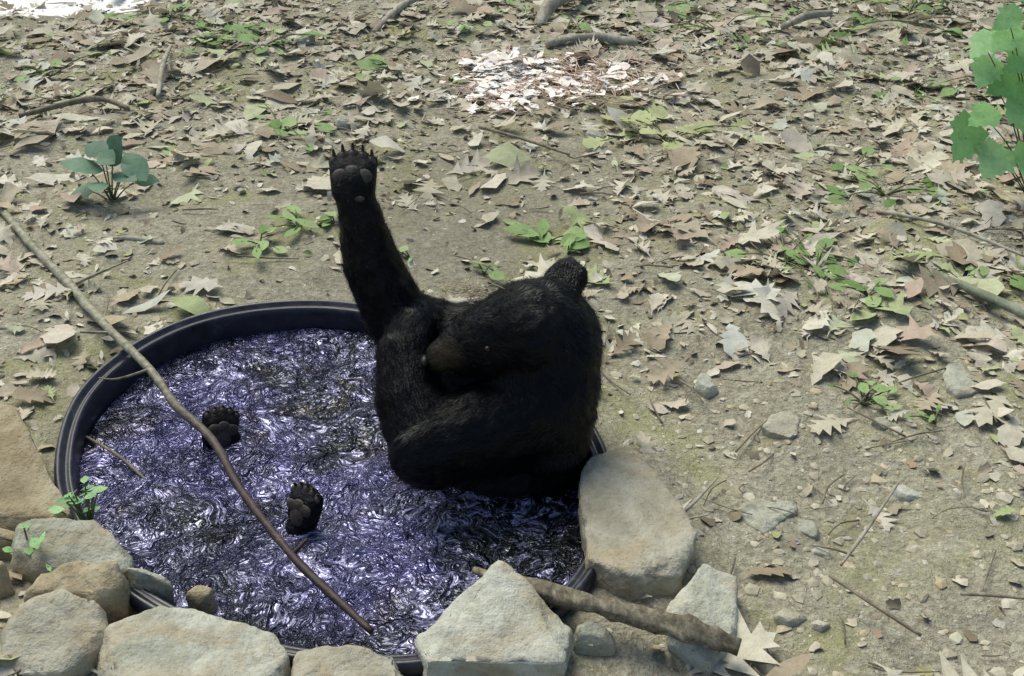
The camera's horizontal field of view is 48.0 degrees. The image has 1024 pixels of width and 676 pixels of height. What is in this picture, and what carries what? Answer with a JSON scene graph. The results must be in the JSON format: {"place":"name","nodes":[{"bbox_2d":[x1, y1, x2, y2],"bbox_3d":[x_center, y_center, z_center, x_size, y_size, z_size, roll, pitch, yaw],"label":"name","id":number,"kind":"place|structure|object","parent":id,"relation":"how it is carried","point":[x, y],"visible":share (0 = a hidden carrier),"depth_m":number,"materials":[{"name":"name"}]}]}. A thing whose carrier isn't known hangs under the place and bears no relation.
{"place":"outdoors","nodes":[
{"label":"outdoors","id":0,"kind":"place"},
{"bbox_2d":[0,0,1023,675],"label":"ground","id":1,"kind":"structure","parent":0,"point":[494,238],"depth_m":3.31,"materials":[{"name":"soil"}]},
{"bbox_2d":[0,561,14,599],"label":"rock","id":2,"kind":"object","parent":1,"relation":"on","point":[6,588],"visible":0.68,"depth_m":2.20,"materials":[{"name":"beige stone"}]},
{"bbox_2d":[0,528,14,559],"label":"rock","id":3,"kind":"object","parent":1,"relation":"on","point":[6,537],"visible":0.47,"depth_m":2.29,"materials":[{"name":"brown stone"}]},
{"bbox_2d":[2,519,51,570],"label":"weed plant","id":4,"kind":"object","parent":1,"relation":"on","point":[34,543],"visible":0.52,"depth_m":2.23,"materials":[{"name":"green plant"}]},
{"bbox_2d":[0,404,72,531],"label":"rock","id":5,"kind":"object","parent":1,"relation":"on","point":[29,489],"visible":0.64,"depth_m":2.38,"materials":[{"name":"beige stone"}]},
{"bbox_2d":[0,589,108,675],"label":"rock","id":6,"kind":"object","parent":1,"relation":"on","point":[59,632],"visible":0.87,"depth_m":2.06,"materials":[{"name":"stone"}]},
{"bbox_2d":[14,50,117,81],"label":"weed plant","id":7,"kind":"object","parent":1,"relation":"on","point":[53,63],"visible":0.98,"depth_m":4.76,"materials":[{"name":"green plant"}]},
{"bbox_2d":[10,517,133,582],"bbox_3d":[-0.869,0.441,2.266,0.266,0.123,0.145,0,32,0],"label":"rock","id":8,"kind":"object","parent":1,"relation":"on","point":[65,540],"visible":0.6,"depth_m":2.24,"materials":[{"name":"grey stone"}]},
{"bbox_2d":[18,95,129,117],"bbox_3d":[-1.654,-0.880,4.357,0.410,0.055,0.089,-4,32,-6],"label":"stick","id":9,"kind":"object","parent":1,"relation":"on","point":[76,101],"visible":1,"depth_m":4.36,"materials":[{"name":"brown wood"}]},
{"bbox_2d":[23,561,132,623],"bbox_3d":[-0.822,0.490,2.174,0.204,0.140,0.088,0,32,0],"label":"rock","id":10,"kind":"object","parent":1,"relation":"on","point":[104,585],"visible":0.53,"depth_m":2.15,"materials":[{"name":"brown stone"}]},
{"bbox_2d":[48,476,107,520],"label":"weed plant","id":11,"kind":"object","parent":1,"relation":"on","point":[75,500],"visible":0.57,"depth_m":2.33,"materials":[{"name":"green plant"}]},
{"bbox_2d":[0,0,175,19],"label":"sand patch","id":12,"kind":"object","parent":1,"relation":"on","point":[62,9],"visible":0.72,"depth_m":5.58,"materials":[{"name":"white sand"}]},
{"bbox_2d":[59,135,159,202],"bbox_3d":[-1.270,-0.505,3.602,0.278,0.243,0.183,15,35,22],"label":"broadleaf seedling","id":13,"kind":"object","parent":1,"relation":"on","point":[134,166],"visible":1,"depth_m":3.61,"materials":[{"name":"green plant"}]},
{"bbox_2d":[89,235,163,244],"bbox_3d":[-1.162,-0.286,3.428,0.247,0.033,0.046,-4,32,-7],"label":"stick","id":14,"kind":"object","parent":1,"relation":"on","point":[141,239],"visible":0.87,"depth_m":3.43,"materials":[{"name":"wood"}]},
{"bbox_2d":[127,568,174,605],"bbox_3d":[-0.694,0.482,2.214,0.094,0.099,0.025,2,32,4],"label":"rock","id":15,"kind":"object","parent":1,"relation":"on","point":[158,585],"visible":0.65,"depth_m":2.20,"materials":[{"name":"grey stone"}]},
{"bbox_2d":[103,2,204,26],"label":"weed plant","id":16,"kind":"object","parent":1,"relation":"on","point":[172,7],"visible":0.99,"depth_m":5.32,"materials":[{"name":"green plant"}]},
{"bbox_2d":[156,46,171,98],"bbox_3d":[-1.421,-1.094,4.692,0.023,0.061,0.528,-5,32,-8],"label":"stick","id":17,"kind":"object","parent":1,"relation":"on","point":[163,62],"visible":1,"depth_m":4.61,"materials":[{"name":"wood"}]},
{"bbox_2d":[0,200,373,633],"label":"fallen branch","id":18,"kind":"object","parent":1,"relation":"on","point":[207,434],"visible":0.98,"depth_m":2.64,"materials":[{"name":"brown wood"}]},
{"bbox_2d":[96,606,290,675],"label":"rock","id":19,"kind":"object","parent":1,"relation":"on","point":[164,641],"visible":0.94,"depth_m":2.03,"materials":[{"name":"stone"}]},
{"bbox_2d":[185,585,216,614],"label":"rock","id":20,"kind":"object","parent":1,"relation":"on","point":[200,598],"visible":0.89,"depth_m":2.20,"materials":[{"name":"brown stone"}]},
{"bbox_2d":[203,227,216,231],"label":"rock","id":21,"kind":"object","parent":1,"relation":"on","point":[208,229],"visible":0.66,"depth_m":3.50,"materials":[{"name":"stone"}]},
{"bbox_2d":[179,12,270,53],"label":"weed plant","id":22,"kind":"object","parent":1,"relation":"on","point":[233,28],"visible":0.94,"depth_m":5.08,"materials":[{"name":"green plant"}]},
{"bbox_2d":[230,224,286,257],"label":"weed plant","id":23,"kind":"object","parent":1,"relation":"on","point":[261,244],"visible":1,"depth_m":3.38,"materials":[{"name":"green plant"}]},
{"bbox_2d":[205,26,330,53],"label":"weed plant","id":24,"kind":"object","parent":1,"relation":"on","point":[247,38],"visible":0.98,"depth_m":5.01,"materials":[{"name":"green plant"}]},
{"bbox_2d":[266,205,318,237],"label":"weed plant","id":25,"kind":"object","parent":1,"relation":"on","point":[298,222],"visible":1,"depth_m":3.49,"materials":[{"name":"green plant"}]},
{"bbox_2d":[254,103,335,150],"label":"weed plant","id":26,"kind":"object","parent":1,"relation":"on","point":[288,122],"visible":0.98,"depth_m":4.24,"materials":[{"name":"green plant"}]},
{"bbox_2d":[293,36,314,45],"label":"rock","id":27,"kind":"object","parent":1,"relation":"on","point":[302,39],"visible":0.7,"depth_m":5.05,"materials":[{"name":"stone"}]},
{"bbox_2d":[317,211,337,226],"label":"weed plant","id":28,"kind":"object","parent":1,"relation":"on","point":[326,217],"visible":0.98,"depth_m":3.53,"materials":[{"name":"green plant"}]},
{"bbox_2d":[54,299,606,675],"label":"stock tank","id":29,"kind":"object","parent":1,"relation":"on","point":[95,397],"visible":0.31,"depth_m":2.92,"materials":[{"name":"black plastic"}]},
{"bbox_2d":[79,328,583,654],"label":"water","id":30,"kind":"structure","parent":29,"relation":"in","point":[387,557],"depth_m":2.50,"materials":[{"name":"liquid"}]},
{"bbox_2d":[86,436,145,478],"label":"twig","id":31,"kind":"object","parent":30,"relation":"on","point":[124,460],"visible":1,"depth_m":2.63,"materials":[{"name":"brown wood"}]},
{"bbox_2d":[201,142,606,535],"bbox_3d":[-0.262,0.139,2.568,0.935,1.023,0.568,0,32,0],"label":"black bear","id":32,"kind":"object","parent":29,"relation":"in","point":[497,391],"visible":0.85,"depth_m":2.41},
{"bbox_2d":[335,115,349,129],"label":"rock","id":33,"kind":"object","parent":1,"relation":"on","point":[341,121],"visible":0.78,"depth_m":4.26,"materials":[{"name":"stone"}]},
{"bbox_2d":[291,645,402,675],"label":"rock","id":34,"kind":"object","parent":1,"relation":"on","point":[349,660],"visible":1,"depth_m":2.00,"materials":[{"name":"stone"}]},
{"bbox_2d":[353,55,414,81],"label":"weed plant","id":35,"kind":"object","parent":1,"relation":"on","point":[375,61],"visible":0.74,"depth_m":4.80,"materials":[{"name":"green plant"}]},
{"bbox_2d":[370,0,416,35],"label":"stick","id":36,"kind":"object","parent":1,"relation":"on","point":[396,10],"visible":0.99,"depth_m":5.29,"materials":[{"name":"grey wood"}]},
{"bbox_2d":[397,246,412,261],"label":"weed plant","id":37,"kind":"object","parent":1,"relation":"on","point":[402,249],"visible":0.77,"depth_m":3.39,"materials":[{"name":"green plant"}]},
{"bbox_2d":[446,18,492,30],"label":"weed plant","id":38,"kind":"object","parent":1,"relation":"on","point":[487,23],"visible":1,"depth_m":5.20,"materials":[{"name":"green plant"}]},
{"bbox_2d":[469,260,504,279],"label":"weed plant","id":39,"kind":"object","parent":1,"relation":"on","point":[496,274],"visible":1,"depth_m":3.30,"materials":[{"name":"green plant"}]},
{"bbox_2d":[415,560,574,675],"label":"rock","id":40,"kind":"object","parent":1,"relation":"on","point":[499,618],"visible":0.98,"depth_m":2.05,"materials":[{"name":"stone"}]},
{"bbox_2d":[488,0,529,8],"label":"weed plant","id":41,"kind":"object","parent":1,"relation":"on","point":[509,1],"visible":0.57,"depth_m":5.58,"materials":[{"name":"green plant"}]},
{"bbox_2d":[0,0,1023,675],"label":"scattered twigs","id":42,"kind":"object","parent":1,"relation":"on","point":[634,266],"visible":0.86,"depth_m":3.34,"materials":[{"name":"brown wood"}]},
{"bbox_2d":[0,0,1023,675],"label":"leaf litter","id":43,"kind":"object","parent":1,"relation":"on","point":[684,228],"visible":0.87,"depth_m":3.97,"materials":[{"name":"brown plant"}]},
{"bbox_2d":[780,10,832,29],"bbox_3d":[1.356,-1.475,5.299,0.320,0.057,0.042,-21,37,-29],"label":"stick","id":44,"kind":"object","parent":43,"relation":"on","point":[803,17],"visible":1,"depth_m":5.27,"materials":[{"name":"wood"}]},
{"bbox_2d":[876,210,1023,256],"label":"stick","id":45,"kind":"object","parent":43,"relation":"on","point":[928,220],"visible":1,"depth_m":3.46,"materials":[{"name":"brown wood"}]},
{"bbox_2d":[929,269,1023,318],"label":"stick","id":46,"kind":"object","parent":43,"relation":"on","point":[993,299],"visible":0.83,"depth_m":3.12,"materials":[{"name":"brown wood"}]},
{"bbox_2d":[2,0,1023,675],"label":"pebbles","id":47,"kind":"object","parent":1,"relation":"on","point":[1002,496],"visible":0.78,"depth_m":2.53,"materials":[{"name":"stone"}]},
{"bbox_2d":[478,126,569,155],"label":"twig","id":48,"kind":"object","parent":1,"relation":"on","point":[517,137],"visible":1,"depth_m":4.10,"materials":[{"name":"brown wood"}]},
{"bbox_2d":[330,31,729,128],"bbox_3d":[0.049,-1.050,4.685,1.659,0.110,1.033,0,32,0],"label":"pine straw","id":49,"kind":"object","parent":1,"relation":"on","point":[543,92],"visible":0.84,"depth_m":4.64,"materials":[{"name":"plant"}]},
{"bbox_2d":[503,219,585,245],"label":"weed plant","id":50,"kind":"object","parent":1,"relation":"on","point":[543,235],"visible":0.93,"depth_m":3.54,"materials":[{"name":"green plant"}]},
{"bbox_2d":[533,0,575,27],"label":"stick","id":51,"kind":"object","parent":1,"relation":"on","point":[546,10],"visible":0.9,"depth_m":5.36,"materials":[{"name":"wood"}]},
{"bbox_2d":[408,47,706,113],"bbox_3d":[0.176,-1.053,4.673,1.181,0.097,0.725,0,32,0],"label":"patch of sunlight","id":52,"kind":"object","parent":1,"relation":"on","point":[504,68],"visible":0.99,"depth_m":4.70,"materials":[{"name":"white plant"}]},
{"bbox_2d":[557,13,589,32],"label":"weed plant","id":53,"kind":"object","parent":1,"relation":"on","point":[584,26],"visible":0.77,"depth_m":5.30,"materials":[{"name":"green plant"}]},
{"bbox_2d":[563,233,589,254],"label":"weed plant","id":54,"kind":"object","parent":1,"relation":"on","point":[577,242],"visible":1,"depth_m":3.44,"materials":[{"name":"green plant"}]},
{"bbox_2d":[574,180,588,184],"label":"rock","id":55,"kind":"object","parent":1,"relation":"on","point":[577,182],"visible":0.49,"depth_m":3.84,"materials":[{"name":"grey stone"}]},
{"bbox_2d":[545,32,637,48],"bbox_3d":[0.348,-1.306,5.040,0.412,0.055,0.091,-2,32,-3],"label":"stick","id":56,"kind":"object","parent":1,"relation":"on","point":[602,38],"visible":0.94,"depth_m":5.03,"materials":[{"name":"wood"}]},
{"bbox_2d":[586,196,597,200],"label":"rock","id":57,"kind":"object","parent":1,"relation":"on","point":[590,198],"visible":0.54,"depth_m":3.74,"materials":[{"name":"grey stone"}]},
{"bbox_2d":[573,621,615,655],"bbox_3d":[0.151,0.565,2.128,0.084,0.084,0.040,0,32,0],"label":"rock","id":58,"kind":"object","parent":1,"relation":"on","point":[600,638],"visible":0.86,"depth_m":2.11,"materials":[{"name":"grey stone"}]},
{"bbox_2d":[585,130,604,138],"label":"rock","id":59,"kind":"object","parent":1,"relation":"on","point":[593,133],"visible":0.43,"depth_m":4.20,"materials":[{"name":"grey stone"}]},
{"bbox_2d":[600,103,667,138],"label":"oak sprig","id":60,"kind":"object","parent":1,"relation":"on","point":[659,111],"visible":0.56,"depth_m":4.37,"materials":[{"name":"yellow plant"}]},
{"bbox_2d":[578,448,697,600],"bbox_3d":[0.256,0.375,2.405,0.235,0.090,0.443,0,32,0],"label":"slab rock","id":61,"kind":"object","parent":1,"relation":"on","point":[638,533],"visible":0.96,"depth_m":2.32,"materials":[{"name":"stone"}]},
{"bbox_2d":[630,0,696,10],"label":"weed plant","id":62,"kind":"object","parent":1,"relation":"on","point":[683,6],"visible":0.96,"depth_m":5.54,"materials":[{"name":"green plant"}]},
{"bbox_2d":[582,96,753,149],"bbox_3d":[0.585,-0.768,4.198,0.553,0.063,0.488,12,34,18],"label":"oak sprig","id":63,"kind":"object","parent":1,"relation":"on","point":[644,116],"visible":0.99,"depth_m":4.18,"materials":[{"name":"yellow plant"}]},
{"bbox_2d":[673,41,692,51],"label":"rock","id":64,"kind":"object","parent":1,"relation":"on","point":[687,44],"visible":0.38,"depth_m":5.07,"materials":[{"name":"stone"}]},
{"bbox_2d":[684,478,716,519],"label":"twig","id":65,"kind":"object","parent":1,"relation":"on","point":[694,501],"visible":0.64,"depth_m":2.41,"materials":[{"name":"beige wood"}]},
{"bbox_2d":[666,564,737,675],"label":"rock","id":66,"kind":"object","parent":1,"relation":"on","point":[707,594],"visible":0.69,"depth_m":2.16,"materials":[{"name":"stone"}]},
{"bbox_2d":[472,567,741,655],"bbox_3d":[0.165,0.501,2.142,0.525,0.066,0.062,12,34,18],"label":"driftwood log","id":67,"kind":"object","parent":66,"relation":"on","point":[688,628],"visible":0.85,"depth_m":2.10,"materials":[{"name":"brown wood"}]},
{"bbox_2d":[693,373,717,398],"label":"rock","id":68,"kind":"object","parent":1,"relation":"on","point":[705,386],"visible":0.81,"depth_m":2.86,"materials":[{"name":"stone"}]},
{"bbox_2d":[624,10,787,49],"bbox_3d":[0.903,-1.395,5.199,0.778,0.066,0.532,0,32,0],"label":"weed plant","id":69,"kind":"object","parent":1,"relation":"on","point":[684,16],"visible":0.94,"depth_m":5.27,"materials":[{"name":"green plant"}]},
{"bbox_2d":[739,499,796,534],"bbox_3d":[0.553,0.383,2.487,0.148,0.058,0.099,-24,39,-33],"label":"rock","id":70,"kind":"object","parent":1,"relation":"on","point":[763,519],"visible":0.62,"depth_m":2.46,"materials":[{"name":"grey stone"}]},
{"bbox_2d":[761,411,800,439],"bbox_3d":[0.642,0.212,2.731,0.084,0.046,0.095,15,35,22],"label":"rock","id":71,"kind":"object","parent":1,"relation":"on","point":[783,425],"visible":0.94,"depth_m":2.71,"materials":[{"name":"stone"}]},
{"bbox_2d":[773,608,806,626],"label":"rock","id":72,"kind":"object","parent":1,"relation":"on","point":[787,617],"visible":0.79,"depth_m":2.19,"materials":[{"name":"grey stone"}]},
{"bbox_2d":[724,227,857,288],"bbox_3d":[0.832,-0.241,3.354,0.269,0.047,0.341,-26,40,-35],"label":"weed plant","id":73,"kind":"object","parent":1,"relation":"on","point":[736,252],"visible":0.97,"depth_m":3.36,"materials":[{"name":"green plant"}]},
{"bbox_2d":[787,58,805,67],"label":"rock","id":74,"kind":"object","parent":1,"relation":"on","point":[801,62],"visible":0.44,"depth_m":4.83,"materials":[{"name":"grey stone"}]},
{"bbox_2d":[797,519,818,539],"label":"rock","id":75,"kind":"object","parent":1,"relation":"on","point":[809,528],"visible":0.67,"depth_m":2.44,"materials":[{"name":"grey stone"}]},
{"bbox_2d":[776,218,846,297],"bbox_3d":[0.845,-0.242,3.349,0.224,0.048,0.490,0,32,0],"label":"weed plant","id":76,"kind":"object","parent":1,"relation":"on","point":[825,243],"visible":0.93,"depth_m":3.33,"materials":[{"name":"green plant"}]},
{"bbox_2d":[808,404,817,409],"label":"rock","id":77,"kind":"object","parent":1,"relation":"on","point":[813,406],"visible":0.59,"depth_m":2.77,"materials":[{"name":"beige stone"}]},
{"bbox_2d":[810,620,830,632],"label":"rock","id":78,"kind":"object","parent":1,"relation":"on","point":[821,626],"visible":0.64,"depth_m":2.18,"materials":[{"name":"stone"}]},
{"bbox_2d":[811,547,829,556],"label":"rock","id":79,"kind":"object","parent":1,"relation":"on","point":[819,551],"visible":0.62,"depth_m":2.38,"materials":[{"name":"stone"}]},
{"bbox_2d":[822,325,834,331],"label":"rock","id":80,"kind":"object","parent":1,"relation":"on","point":[825,328],"visible":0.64,"depth_m":3.02,"materials":[{"name":"grey stone"}]},
{"bbox_2d":[837,229,848,232],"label":"rock","id":81,"kind":"object","parent":1,"relation":"on","point":[844,230],"visible":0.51,"depth_m":3.55,"materials":[{"name":"beige stone"}]},
{"bbox_2d":[842,536,851,540],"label":"rock","id":82,"kind":"object","parent":1,"relation":"on","point":[846,538],"visible":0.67,"depth_m":2.43,"materials":[{"name":"grey stone"}]},
{"bbox_2d":[824,272,893,306],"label":"weed plant","id":83,"kind":"object","parent":1,"relation":"on","point":[883,291],"visible":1,"depth_m":3.12,"materials":[{"name":"green plant"}]},
{"bbox_2d":[761,0,964,54],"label":"weed plant","id":84,"kind":"object","parent":1,"relation":"on","point":[856,16],"visible":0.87,"depth_m":5.32,"materials":[{"name":"green plant"}]},
{"bbox_2d":[831,147,894,175],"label":"weed plant","id":85,"kind":"object","parent":1,"relation":"on","point":[865,151],"visible":0.81,"depth_m":3.86,"materials":[{"name":"green plant"}]},
{"bbox_2d":[827,372,902,409],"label":"weed plant","id":86,"kind":"object","parent":1,"relation":"on","point":[877,387],"visible":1,"depth_m":2.78,"materials":[{"name":"green plant"}]},
{"bbox_2d":[840,482,899,565],"bbox_3d":[0.744,0.381,2.376,0.009,0.012,0.311,21,38,30],"label":"twig","id":87,"kind":"object","parent":1,"relation":"on","point":[862,535],"visible":1,"depth_m":2.35,"materials":[{"name":"brown wood"}]},
{"bbox_2d":[828,575,921,635],"bbox_3d":[0.684,0.505,2.177,0.009,0.012,0.206,-23,39,-32],"label":"twig","id":88,"kind":"object","parent":1,"relation":"on","point":[888,614],"visible":1,"depth_m":2.17,"materials":[{"name":"brown wood"}]},
{"bbox_2d":[871,417,892,429],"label":"rock","id":89,"kind":"object","parent":1,"relation":"on","point":[884,420],"visible":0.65,"depth_m":2.70,"materials":[{"name":"grey stone"}]},
{"bbox_2d":[825,165,947,207],"bbox_3d":[1.199,-0.473,3.685,0.378,0.048,0.280,12,34,18],"label":"weed plant","id":90,"kind":"object","parent":1,"relation":"on","point":[839,199],"visible":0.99,"depth_m":3.69,"materials":[{"name":"green plant"}]},
{"bbox_2d":[891,485,920,501],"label":"rock","id":91,"kind":"object","parent":1,"relation":"on","point":[902,493],"visible":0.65,"depth_m":2.51,"materials":[{"name":"stone"}]},
{"bbox_2d":[874,77,940,101],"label":"weed plant","id":92,"kind":"object","parent":1,"relation":"on","point":[879,94],"visible":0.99,"depth_m":4.57,"materials":[{"name":"green plant"}]},
{"bbox_2d":[831,0,993,44],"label":"weed plant","id":93,"kind":"object","parent":1,"relation":"on","point":[915,3],"visible":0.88,"depth_m":5.43,"materials":[{"name":"green plant"}]},
{"bbox_2d":[904,404,940,422],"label":"weed plant","id":94,"kind":"object","parent":1,"relation":"on","point":[932,418],"visible":1,"depth_m":2.71,"materials":[{"name":"green plant"}]},
{"bbox_2d":[929,76,988,95],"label":"weed plant","id":95,"kind":"object","parent":1,"relation":"on","point":[946,91],"visible":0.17,"depth_m":4.59,"materials":[{"name":"green plant"}]},
{"bbox_2d":[942,359,980,398],"bbox_3d":[1.098,0.106,2.844,0.083,0.048,0.159,0,32,0],"label":"rock","id":96,"kind":"object","parent":1,"relation":"on","point":[959,382],"visible":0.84,"depth_m":2.81,"materials":[{"name":"grey stone"}]},
{"bbox_2d":[957,208,973,214],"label":"rock","id":97,"kind":"object","parent":1,"relation":"on","point":[964,211],"visible":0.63,"depth_m":3.59,"materials":[{"name":"beige stone"}]},
{"bbox_2d":[949,0,1023,191],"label":"maple sapling","id":98,"kind":"object","parent":1,"relation":"on","point":[970,134],"visible":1,"depth_m":3.48,"materials":[{"name":"green plant"}]},
{"bbox_2d":[960,592,1023,599],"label":"twig","id":99,"kind":"object","parent":1,"relation":"on","point":[991,595],"visible":1,"depth_m":2.19,"materials":[{"name":"brown wood"}]},
{"bbox_2d":[965,258,1023,289],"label":"weed plant","id":100,"kind":"object","parent":1,"relation":"on","point":[1017,281],"visible":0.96,"depth_m":3.25,"materials":[{"name":"green plant"}]}
]}

